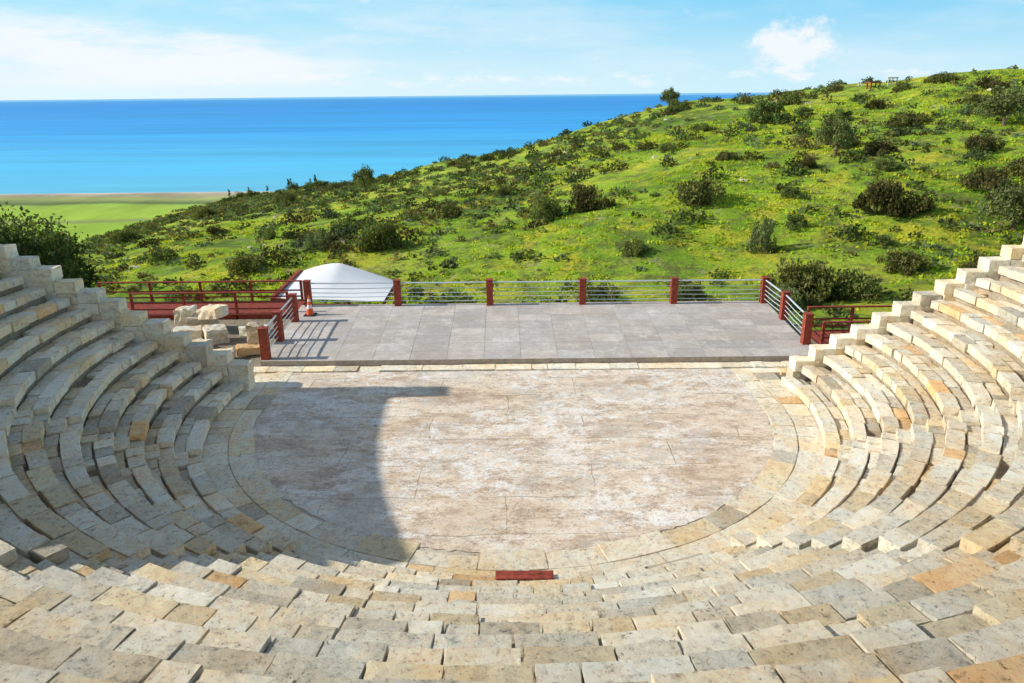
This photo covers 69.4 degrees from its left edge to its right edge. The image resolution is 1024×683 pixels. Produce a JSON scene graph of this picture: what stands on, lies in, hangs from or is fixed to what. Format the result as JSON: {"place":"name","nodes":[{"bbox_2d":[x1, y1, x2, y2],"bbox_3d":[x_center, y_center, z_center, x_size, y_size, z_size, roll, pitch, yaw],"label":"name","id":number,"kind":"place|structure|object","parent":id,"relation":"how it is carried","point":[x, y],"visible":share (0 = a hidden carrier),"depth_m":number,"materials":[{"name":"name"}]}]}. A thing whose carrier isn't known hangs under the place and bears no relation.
{"place":"outdoors","nodes":[
{"label":"outdoors","id":0,"kind":"place"},
{"bbox_2d":[0,92,778,193],"bbox_3d":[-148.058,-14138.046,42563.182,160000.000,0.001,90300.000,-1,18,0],"label":"sea","id":1,"kind":"structure","parent":0,"point":[152,145],"depth_m":1805.82,"materials":[{"name":"liquid"}]},
{"bbox_2d":[0,69,1023,378],"bbox_3d":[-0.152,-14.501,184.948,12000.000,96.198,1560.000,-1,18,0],"label":"ground","id":2,"kind":"structure","parent":0,"point":[82,215],"depth_m":68.88,"materials":[{"name":"green plant"}]},
{"bbox_2d":[0,201,100,287],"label":"carob tree","id":3,"kind":"object","parent":2,"relation":"on","point":[51,247],"visible":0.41,"depth_m":37.32,"materials":[{"name":"green plant"}]},
{"bbox_2d":[107,226,144,244],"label":"shrub","id":4,"kind":"object","parent":2,"relation":"on","point":[120,236],"visible":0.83,"depth_m":134.85,"materials":[{"name":"green plant"}]},
{"bbox_2d":[0,244,254,391],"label":"stepped end wall","id":5,"kind":"structure","parent":2,"relation":"on","point":[34,272],"depth_m":23.07,"materials":[{"name":"stone"}]},
{"bbox_2d":[145,246,180,264],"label":"shrub","id":6,"kind":"object","parent":2,"relation":"on","point":[158,255],"visible":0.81,"depth_m":80.82,"materials":[{"name":"green plant"}]},
{"bbox_2d":[190,207,218,219],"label":"shrub","id":7,"kind":"object","parent":2,"relation":"on","point":[201,212],"visible":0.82,"depth_m":148.78,"materials":[{"name":"green plant"}]},
{"bbox_2d":[127,300,304,319],"bbox_3d":[-13.966,0.024,33.174,9.270,3.190,2.200,-1,18,0],"label":"wooden footbridge","id":8,"kind":"object","parent":2,"relation":"on","point":[251,314],"visible":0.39,"depth_m":32.40,"materials":[{"name":"red wood"}]},
{"bbox_2d":[97,280,303,304],"bbox_3d":[-14.073,-2.140,33.504,9.200,1.208,0.120,-1,18,0],"label":"wooden railing","id":9,"kind":"object","parent":8,"relation":"attached to","point":[201,297],"visible":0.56,"depth_m":33.43,"materials":[{"name":"red wood"}]},
{"bbox_2d":[128,291,289,318],"bbox_3d":[-12.892,-1.518,31.607,6.750,1.208,0.120,-1,18,0],"label":"wooden railing","id":10,"kind":"object","parent":8,"relation":"attached to","point":[184,303],"visible":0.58,"depth_m":31.53,"materials":[{"name":"red wood"}]},
{"bbox_2d":[205,224,226,233],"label":"dark shrub","id":11,"kind":"object","parent":2,"relation":"on","point":[211,230],"visible":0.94,"depth_m":104.82,"materials":[{"name":"green plant"}]},
{"bbox_2d":[173,304,270,360],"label":"fallen stone blocks","id":12,"kind":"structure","parent":2,"relation":"on","point":[201,324],"depth_m":28.69,"materials":[{"name":"stone"}]},
{"bbox_2d":[219,196,234,201],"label":"shrub","id":13,"kind":"object","parent":2,"relation":"on","point":[226,199],"visible":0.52,"depth_m":226.29,"materials":[{"name":"green plant"}]},
{"bbox_2d":[230,191,245,198],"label":"shrub","id":14,"kind":"object","parent":2,"relation":"on","point":[237,193],"visible":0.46,"depth_m":228.09,"materials":[{"name":"green plant"}]},
{"bbox_2d":[224,253,268,275],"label":"shrub","id":15,"kind":"object","parent":2,"relation":"on","point":[240,263],"visible":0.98,"depth_m":66.52,"materials":[{"name":"green plant"}]},
{"bbox_2d":[244,189,259,195],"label":"shrub","id":16,"kind":"object","parent":2,"relation":"on","point":[251,193],"visible":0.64,"depth_m":225.34,"materials":[{"name":"green plant"}]},
{"bbox_2d":[253,228,279,240],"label":"shrub","id":17,"kind":"object","parent":2,"relation":"on","point":[270,234],"visible":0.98,"depth_m":89.99,"materials":[{"name":"green plant"}]},
{"bbox_2d":[273,189,296,205],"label":"olive tree","id":18,"kind":"object","parent":2,"relation":"on","point":[287,196],"visible":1,"depth_m":147.79,"materials":[{"name":"green plant"}]},
{"bbox_2d":[285,182,298,190],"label":"shrub","id":19,"kind":"object","parent":2,"relation":"on","point":[293,185],"visible":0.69,"depth_m":215.92,"materials":[{"name":"green plant"}]},
{"bbox_2d":[303,228,333,250],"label":"grey shrub","id":20,"kind":"object","parent":2,"relation":"on","point":[317,241],"visible":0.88,"depth_m":72.61,"materials":[{"name":"green plant"}]},
{"bbox_2d":[308,180,330,187],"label":"shrub","id":21,"kind":"object","parent":2,"relation":"on","point":[324,183],"visible":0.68,"depth_m":208.78,"materials":[{"name":"green plant"}]},
{"bbox_2d":[270,263,393,304],"bbox_3d":[-9.106,-1.044,39.055,5.650,5.388,4.560,-1,18,0],"label":"shade canopy","id":22,"kind":"object","parent":2,"relation":"on","point":[335,273],"visible":0.44,"depth_m":38.70,"materials":[{"name":"white fabric"}]},
{"bbox_2d":[351,164,375,192],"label":"olive tree","id":23,"kind":"object","parent":2,"relation":"on","point":[363,174],"visible":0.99,"depth_m":142.89,"materials":[{"name":"green plant"}]},
{"bbox_2d":[352,216,404,251],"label":"shrub","id":24,"kind":"object","parent":2,"relation":"on","point":[367,238],"visible":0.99,"depth_m":70.16,"materials":[{"name":"green plant"}]},
{"bbox_2d":[436,204,465,219],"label":"shrub","id":25,"kind":"object","parent":2,"relation":"on","point":[452,211],"visible":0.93,"depth_m":82.99,"materials":[{"name":"green plant"}]},
{"bbox_2d":[438,291,476,303],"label":"shrub","id":26,"kind":"object","parent":2,"relation":"on","point":[448,299],"visible":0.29,"depth_m":53.69,"materials":[{"name":"green plant"}]},
{"bbox_2d":[493,185,514,197],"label":"shrub","id":27,"kind":"object","parent":2,"relation":"on","point":[504,190],"visible":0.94,"depth_m":93.54,"materials":[{"name":"green plant"}]},
{"bbox_2d":[0,275,1023,563],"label":"theatre foundation","id":28,"kind":"object","parent":2,"relation":"on","point":[84,381],"visible":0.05,"depth_m":21.03,"materials":[{"name":"beige stone"}]},
{"bbox_2d":[0,254,1023,682],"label":"theatre seating","id":29,"kind":"object","parent":28,"relation":"on","point":[122,580],"visible":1,"depth_m":11.35,"materials":[{"name":"stone"}]},
{"bbox_2d":[495,570,553,580],"bbox_3d":[0.236,4.430,13.969,1.100,0.072,0.245,-1,18,0],"label":"wooden step board","id":30,"kind":"object","parent":29,"relation":"on","point":[527,575],"visible":0.91,"depth_m":13.93,"materials":[{"name":"red wood"}]},
{"bbox_2d":[202,361,824,575],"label":"stone walkway","id":31,"kind":"structure","parent":2,"relation":"on","point":[780,483],"depth_m":17.45,"materials":[{"name":"stone"}]},
{"bbox_2d":[253,368,773,552],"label":"orchestra floor","id":32,"kind":"structure","parent":31,"relation":"on","point":[545,460],"depth_m":19.60,"materials":[{"name":"beige stone"}]},
{"bbox_2d":[260,301,808,366],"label":"stage platform","id":33,"kind":"structure","parent":2,"relation":"on","point":[525,333],"depth_m":28.36,"materials":[{"name":"concrete"}]},
{"bbox_2d":[257,293,298,359],"bbox_3d":[-8.793,-0.657,28.034,0.348,1.160,4.892,-2,19,-3],"label":"stage railing","id":34,"kind":"object","parent":33,"relation":"on","point":[264,336],"visible":1,"depth_m":27.63,"materials":[{"name":"red wood"}]},
{"bbox_2d":[304,295,316,316],"bbox_3d":[-8.516,-1.521,31.095,0.460,0.851,0.460,-1,18,0],"label":"traffic cone","id":35,"kind":"object","parent":33,"relation":"on","point":[310,312],"visible":1,"depth_m":31.03,"materials":[{"name":"orange plastic"}]},
{"bbox_2d":[302,276,769,306],"bbox_3d":[1.017,-2.178,32.273,20.244,1.160,0.348,0,18,1],"label":"stage railing","id":36,"kind":"object","parent":33,"relation":"on","point":[489,291],"visible":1,"depth_m":32.19,"materials":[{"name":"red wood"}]},
{"bbox_2d":[764,280,814,344],"bbox_3d":[10.933,-1.335,29.442,0.390,1.160,5.778,1,19,4],"label":"stage railing","id":37,"kind":"object","parent":33,"relation":"on","point":[806,322],"visible":1,"depth_m":28.46,"materials":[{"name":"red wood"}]},
{"bbox_2d":[80,76,992,302],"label":"scrub bushes","id":38,"kind":"object","parent":2,"relation":"on","point":[346,225],"visible":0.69,"depth_m":91.32,"materials":[{"name":"green plant"}]},
{"bbox_2d":[92,84,992,271],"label":"limestone rocks","id":39,"kind":"object","parent":2,"relation":"on","point":[134,266],"visible":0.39,"depth_m":87.71,"materials":[{"name":"grey stone"}]},
{"bbox_2d":[528,194,565,221],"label":"shrub","id":40,"kind":"object","parent":2,"relation":"on","point":[543,208],"visible":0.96,"depth_m":72.58,"materials":[{"name":"green plant"}]},
{"bbox_2d":[72,65,1023,324],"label":"scrub","id":41,"kind":"object","parent":2,"relation":"on","point":[229,211],"visible":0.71,"depth_m":95.02,"materials":[{"name":"green plant"}]},
{"bbox_2d":[84,68,1023,317],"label":"grass tufts","id":42,"kind":"object","parent":2,"relation":"on","point":[825,150],"visible":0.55,"depth_m":69.75,"materials":[{"name":"green plant"}]},
{"bbox_2d":[564,181,615,211],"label":"dark shrub","id":43,"kind":"object","parent":2,"relation":"on","point":[582,195],"visible":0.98,"depth_m":72.07,"materials":[{"name":"green plant"}]},
{"bbox_2d":[570,282,620,301],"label":"shrub","id":44,"kind":"object","parent":2,"relation":"on","point":[617,294],"visible":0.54,"depth_m":51.37,"materials":[{"name":"green plant"}]},
{"bbox_2d":[611,142,630,150],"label":"dark shrub","id":45,"kind":"object","parent":2,"relation":"on","point":[616,146],"visible":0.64,"depth_m":107.74,"materials":[{"name":"green plant"}]},
{"bbox_2d":[618,238,648,255],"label":"shrub","id":46,"kind":"object","parent":2,"relation":"on","point":[638,247],"visible":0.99,"depth_m":60.36,"materials":[{"name":"green plant"}]},
{"bbox_2d":[655,142,675,152],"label":"shrub","id":47,"kind":"object","parent":2,"relation":"on","point":[666,148],"visible":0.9,"depth_m":94.70,"materials":[{"name":"green plant"}]},
{"bbox_2d":[659,86,679,105],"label":"olive tree","id":48,"kind":"object","parent":2,"relation":"on","point":[670,93],"visible":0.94,"depth_m":148.21,"materials":[{"name":"green plant"}]},
{"bbox_2d":[664,98,693,111],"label":"shrub","id":49,"kind":"object","parent":2,"relation":"on","point":[674,104],"visible":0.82,"depth_m":137.22,"materials":[{"name":"green plant"}]},
{"bbox_2d":[666,279,707,300],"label":"shrub","id":50,"kind":"object","parent":2,"relation":"on","point":[688,292],"visible":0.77,"depth_m":49.76,"materials":[{"name":"green plant"}]},
{"bbox_2d":[669,175,725,206],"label":"shrub","id":51,"kind":"object","parent":2,"relation":"on","point":[695,191],"visible":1,"depth_m":68.29,"materials":[{"name":"green plant"}]},
{"bbox_2d":[689,122,708,131],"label":"shrub","id":52,"kind":"object","parent":2,"relation":"on","point":[704,126],"visible":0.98,"depth_m":108.28,"materials":[{"name":"green plant"}]},
{"bbox_2d":[714,150,737,160],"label":"shrub","id":53,"kind":"object","parent":2,"relation":"on","point":[727,155],"visible":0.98,"depth_m":81.25,"materials":[{"name":"green plant"}]},
{"bbox_2d":[746,215,776,253],"bbox_3d":[19.973,-8.457,59.058,2.262,3.400,2.019,3,19,11],"label":"grey shrub","id":54,"kind":"object","parent":2,"relation":"on","point":[763,234],"visible":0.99,"depth_m":58.62,"materials":[{"name":"green plant"}]},
{"bbox_2d":[743,94,784,123],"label":"shrub","id":55,"kind":"object","parent":2,"relation":"on","point":[765,117],"visible":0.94,"depth_m":104.94,"materials":[{"name":"green plant"}]},
{"bbox_2d":[755,281,804,313],"bbox_3d":[16.720,-2.714,45.660,2.809,2.040,3.147,-3,19,-7],"label":"grey shrub","id":56,"kind":"object","parent":2,"relation":"on","point":[795,297],"visible":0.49,"depth_m":45.14,"materials":[{"name":"green plant"}]},
{"bbox_2d":[777,89,804,104],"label":"shrub","id":57,"kind":"object","parent":2,"relation":"on","point":[789,98],"visible":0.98,"depth_m":117.90,"materials":[{"name":"green plant"}]},
{"bbox_2d":[778,183,805,197],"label":"shrub","id":58,"kind":"object","parent":2,"relation":"on","point":[786,192],"visible":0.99,"depth_m":67.92,"materials":[{"name":"green plant"}]},
{"bbox_2d":[782,209,808,230],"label":"shrub","id":59,"kind":"object","parent":2,"relation":"on","point":[796,220],"visible":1,"depth_m":61.89,"materials":[{"name":"green plant"}]},
{"bbox_2d":[793,105,814,115],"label":"shrub","id":60,"kind":"object","parent":2,"relation":"on","point":[803,109],"visible":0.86,"depth_m":104.73,"materials":[{"name":"green plant"}]},
{"bbox_2d":[794,155,817,167],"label":"dark shrub","id":61,"kind":"object","parent":2,"relation":"on","point":[806,162],"visible":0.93,"depth_m":74.71,"materials":[{"name":"green plant"}]},
{"bbox_2d":[767,257,849,307],"bbox_3d":[18.828,-3.763,47.610,5.293,3.417,4.938,-11,21,-27],"label":"shrub","id":62,"kind":"object","parent":2,"relation":"on","point":[802,281],"visible":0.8,"depth_m":46.80,"materials":[{"name":"green plant"}]},
{"bbox_2d":[813,317,845,327],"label":"shrub","id":63,"kind":"object","parent":2,"relation":"on","point":[820,321],"visible":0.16,"depth_m":31.42,"materials":[{"name":"green plant"}]},
{"bbox_2d":[811,330,849,343],"bbox_3d":[13.222,1.289,28.683,3.615,3.100,1.700,-1,18,0],"label":"wooden footbridge","id":64,"kind":"object","parent":2,"relation":"on","point":[815,335],"visible":0.03,"depth_m":28.49,"materials":[{"name":"red wood"}]},
{"bbox_2d":[820,321,870,343],"bbox_3d":[12.348,-0.222,27.384,1.800,1.108,0.120,-1,18,0],"label":"wooden railing","id":65,"kind":"object","parent":64,"relation":"attached to","point":[823,331],"visible":0.45,"depth_m":27.26,"materials":[{"name":"red wood"}]},
{"bbox_2d":[807,305,891,328],"bbox_3d":[13.193,-0.778,28.783,3.500,1.258,0.120,-1,18,0],"label":"wooden railing","id":66,"kind":"object","parent":64,"relation":"attached to","point":[851,318],"visible":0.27,"depth_m":28.62,"materials":[{"name":"red wood"}]},
{"bbox_2d":[809,110,859,155],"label":"olive tree","id":67,"kind":"object","parent":2,"relation":"on","point":[839,130],"visible":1,"depth_m":76.38,"materials":[{"name":"green plant"}]},
{"bbox_2d":[828,106,854,120],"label":"shrub","id":68,"kind":"object","parent":2,"relation":"on","point":[842,115],"visible":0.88,"depth_m":95.07,"materials":[{"name":"green plant"}]},
{"bbox_2d":[838,138,858,148],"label":"dark shrub","id":69,"kind":"object","parent":2,"relation":"on","point":[855,144],"visible":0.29,"depth_m":80.70,"materials":[{"name":"green plant"}]},
{"bbox_2d":[831,268,884,303],"bbox_3d":[22.027,-3.511,47.141,3.581,2.322,3.171,15,24,39],"label":"shrub","id":70,"kind":"object","parent":2,"relation":"on","point":[864,284],"visible":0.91,"depth_m":46.73,"materials":[{"name":"green plant"}]},
{"bbox_2d":[849,92,866,101],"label":"shrub","id":71,"kind":"object","parent":2,"relation":"on","point":[860,96],"visible":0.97,"depth_m":110.92,"materials":[{"name":"green plant"}]},
{"bbox_2d":[866,82,881,88],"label":"red shelter","id":72,"kind":"object","parent":2,"relation":"on","point":[871,84],"visible":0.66,"depth_m":120.24,"materials":[{"name":"brown wood"}]},
{"bbox_2d":[863,98,885,109],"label":"dark shrub","id":73,"kind":"object","parent":2,"relation":"on","point":[873,104],"visible":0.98,"depth_m":100.26,"materials":[{"name":"green plant"}]},
{"bbox_2d":[851,176,905,218],"bbox_3d":[31.036,-12.188,62.404,4.244,3.764,4.943,9,21,27],"label":"dark shrub","id":74,"kind":"object","parent":2,"relation":"on","point":[888,193],"visible":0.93,"depth_m":61.15,"materials":[{"name":"green plant"}]},
{"bbox_2d":[863,139,898,155],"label":"dark shrub","id":75,"kind":"object","parent":2,"relation":"on","point":[878,148],"visible":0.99,"depth_m":75.52,"materials":[{"name":"green plant"}]},
{"bbox_2d":[866,232,899,248],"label":"shrub","id":76,"kind":"object","parent":2,"relation":"on","point":[887,242],"visible":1,"depth_m":57.33,"materials":[{"name":"green plant"}]},
{"bbox_2d":[874,157,901,170],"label":"shrub","id":77,"kind":"object","parent":2,"relation":"on","point":[882,164],"visible":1,"depth_m":70.00,"materials":[{"name":"green plant"}]},
{"bbox_2d":[887,77,898,85],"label":"ruined colonnade","id":78,"kind":"object","parent":2,"relation":"on","point":[892,80],"visible":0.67,"depth_m":119.89,"materials":[{"name":"beige stone"}]},
{"bbox_2d":[893,81,913,90],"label":"shrub","id":79,"kind":"object","parent":2,"relation":"on","point":[901,85],"visible":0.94,"depth_m":111.18,"materials":[{"name":"green plant"}]},
{"bbox_2d":[875,247,933,275],"bbox_3d":[27.957,-5.753,52.838,3.705,1.885,3.457,-6,19,-17],"label":"shrub","id":80,"kind":"object","parent":2,"relation":"on","point":[897,259],"visible":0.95,"depth_m":52.31,"materials":[{"name":"green plant"}]},
{"bbox_2d":[786,237,1023,384],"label":"stepped end wall","id":81,"kind":"structure","parent":2,"relation":"on","point":[988,267],"depth_m":23.11,"materials":[{"name":"stone"}]},
{"bbox_2d":[884,109,933,126],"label":"shrub","id":82,"kind":"object","parent":2,"relation":"on","point":[903,118],"visible":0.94,"depth_m":85.95,"materials":[{"name":"green plant"}]},
{"bbox_2d":[897,190,939,214],"bbox_3d":[33.431,-11.624,61.693,3.964,2.342,3.954,-15,23,-36],"label":"dark shrub","id":83,"kind":"object","parent":2,"relation":"on","point":[924,203],"visible":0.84,"depth_m":60.79,"materials":[{"name":"green plant"}]},
{"bbox_2d":[922,71,960,82],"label":"shrub","id":84,"kind":"object","parent":2,"relation":"on","point":[946,76],"visible":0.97,"depth_m":108.73,"materials":[{"name":"green plant"}]},
{"bbox_2d":[961,92,987,105],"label":"shrub","id":85,"kind":"object","parent":2,"relation":"on","point":[973,98],"visible":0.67,"depth_m":89.96,"materials":[{"name":"green plant"}]},
{"bbox_2d":[958,250,1000,267],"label":"dark shrub","id":86,"kind":"object","parent":2,"relation":"on","point":[970,264],"visible":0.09,"depth_m":51.70,"materials":[{"name":"green plant"}]},
{"bbox_2d":[958,163,1010,190],"bbox_3d":[41.231,-14.258,64.338,4.162,2.342,4.152,1,19,4],"label":"dark shrub","id":87,"kind":"object","parent":2,"relation":"on","point":[992,179],"visible":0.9,"depth_m":63.84,"materials":[{"name":"green plant"}]},
{"bbox_2d":[964,133,1004,152],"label":"dark shrub","id":88,"kind":"object","parent":2,"relation":"on","point":[975,141],"visible":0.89,"depth_m":71.11,"materials":[{"name":"green plant"}]},
{"bbox_2d":[976,75,1009,88],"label":"dark shrub","id":89,"kind":"object","parent":2,"relation":"on","point":[987,83],"visible":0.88,"depth_m":99.44,"materials":[{"name":"green plant"}]},
{"bbox_2d":[972,83,1023,125],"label":"olive tree","id":90,"kind":"object","parent":2,"relation":"on","point":[999,103],"visible":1,"depth_m":77.45,"materials":[{"name":"green plant"}]},
{"bbox_2d":[974,177,1023,230],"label":"olive tree","id":91,"kind":"object","parent":2,"relation":"on","point":[1005,199],"visible":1,"depth_m":55.98,"materials":[{"name":"green plant"}]},
{"bbox_2d":[999,157,1023,178],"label":"shrub","id":92,"kind":"object","parent":2,"relation":"on","point":[1015,165],"visible":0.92,"depth_m":65.17,"materials":[{"name":"green plant"}]},
{"bbox_2d":[0,0,1023,99],"label":"sky","id":93,"kind":"structure","parent":0,"point":[50,49],"materials":[{"name":"blue"}]}
]}

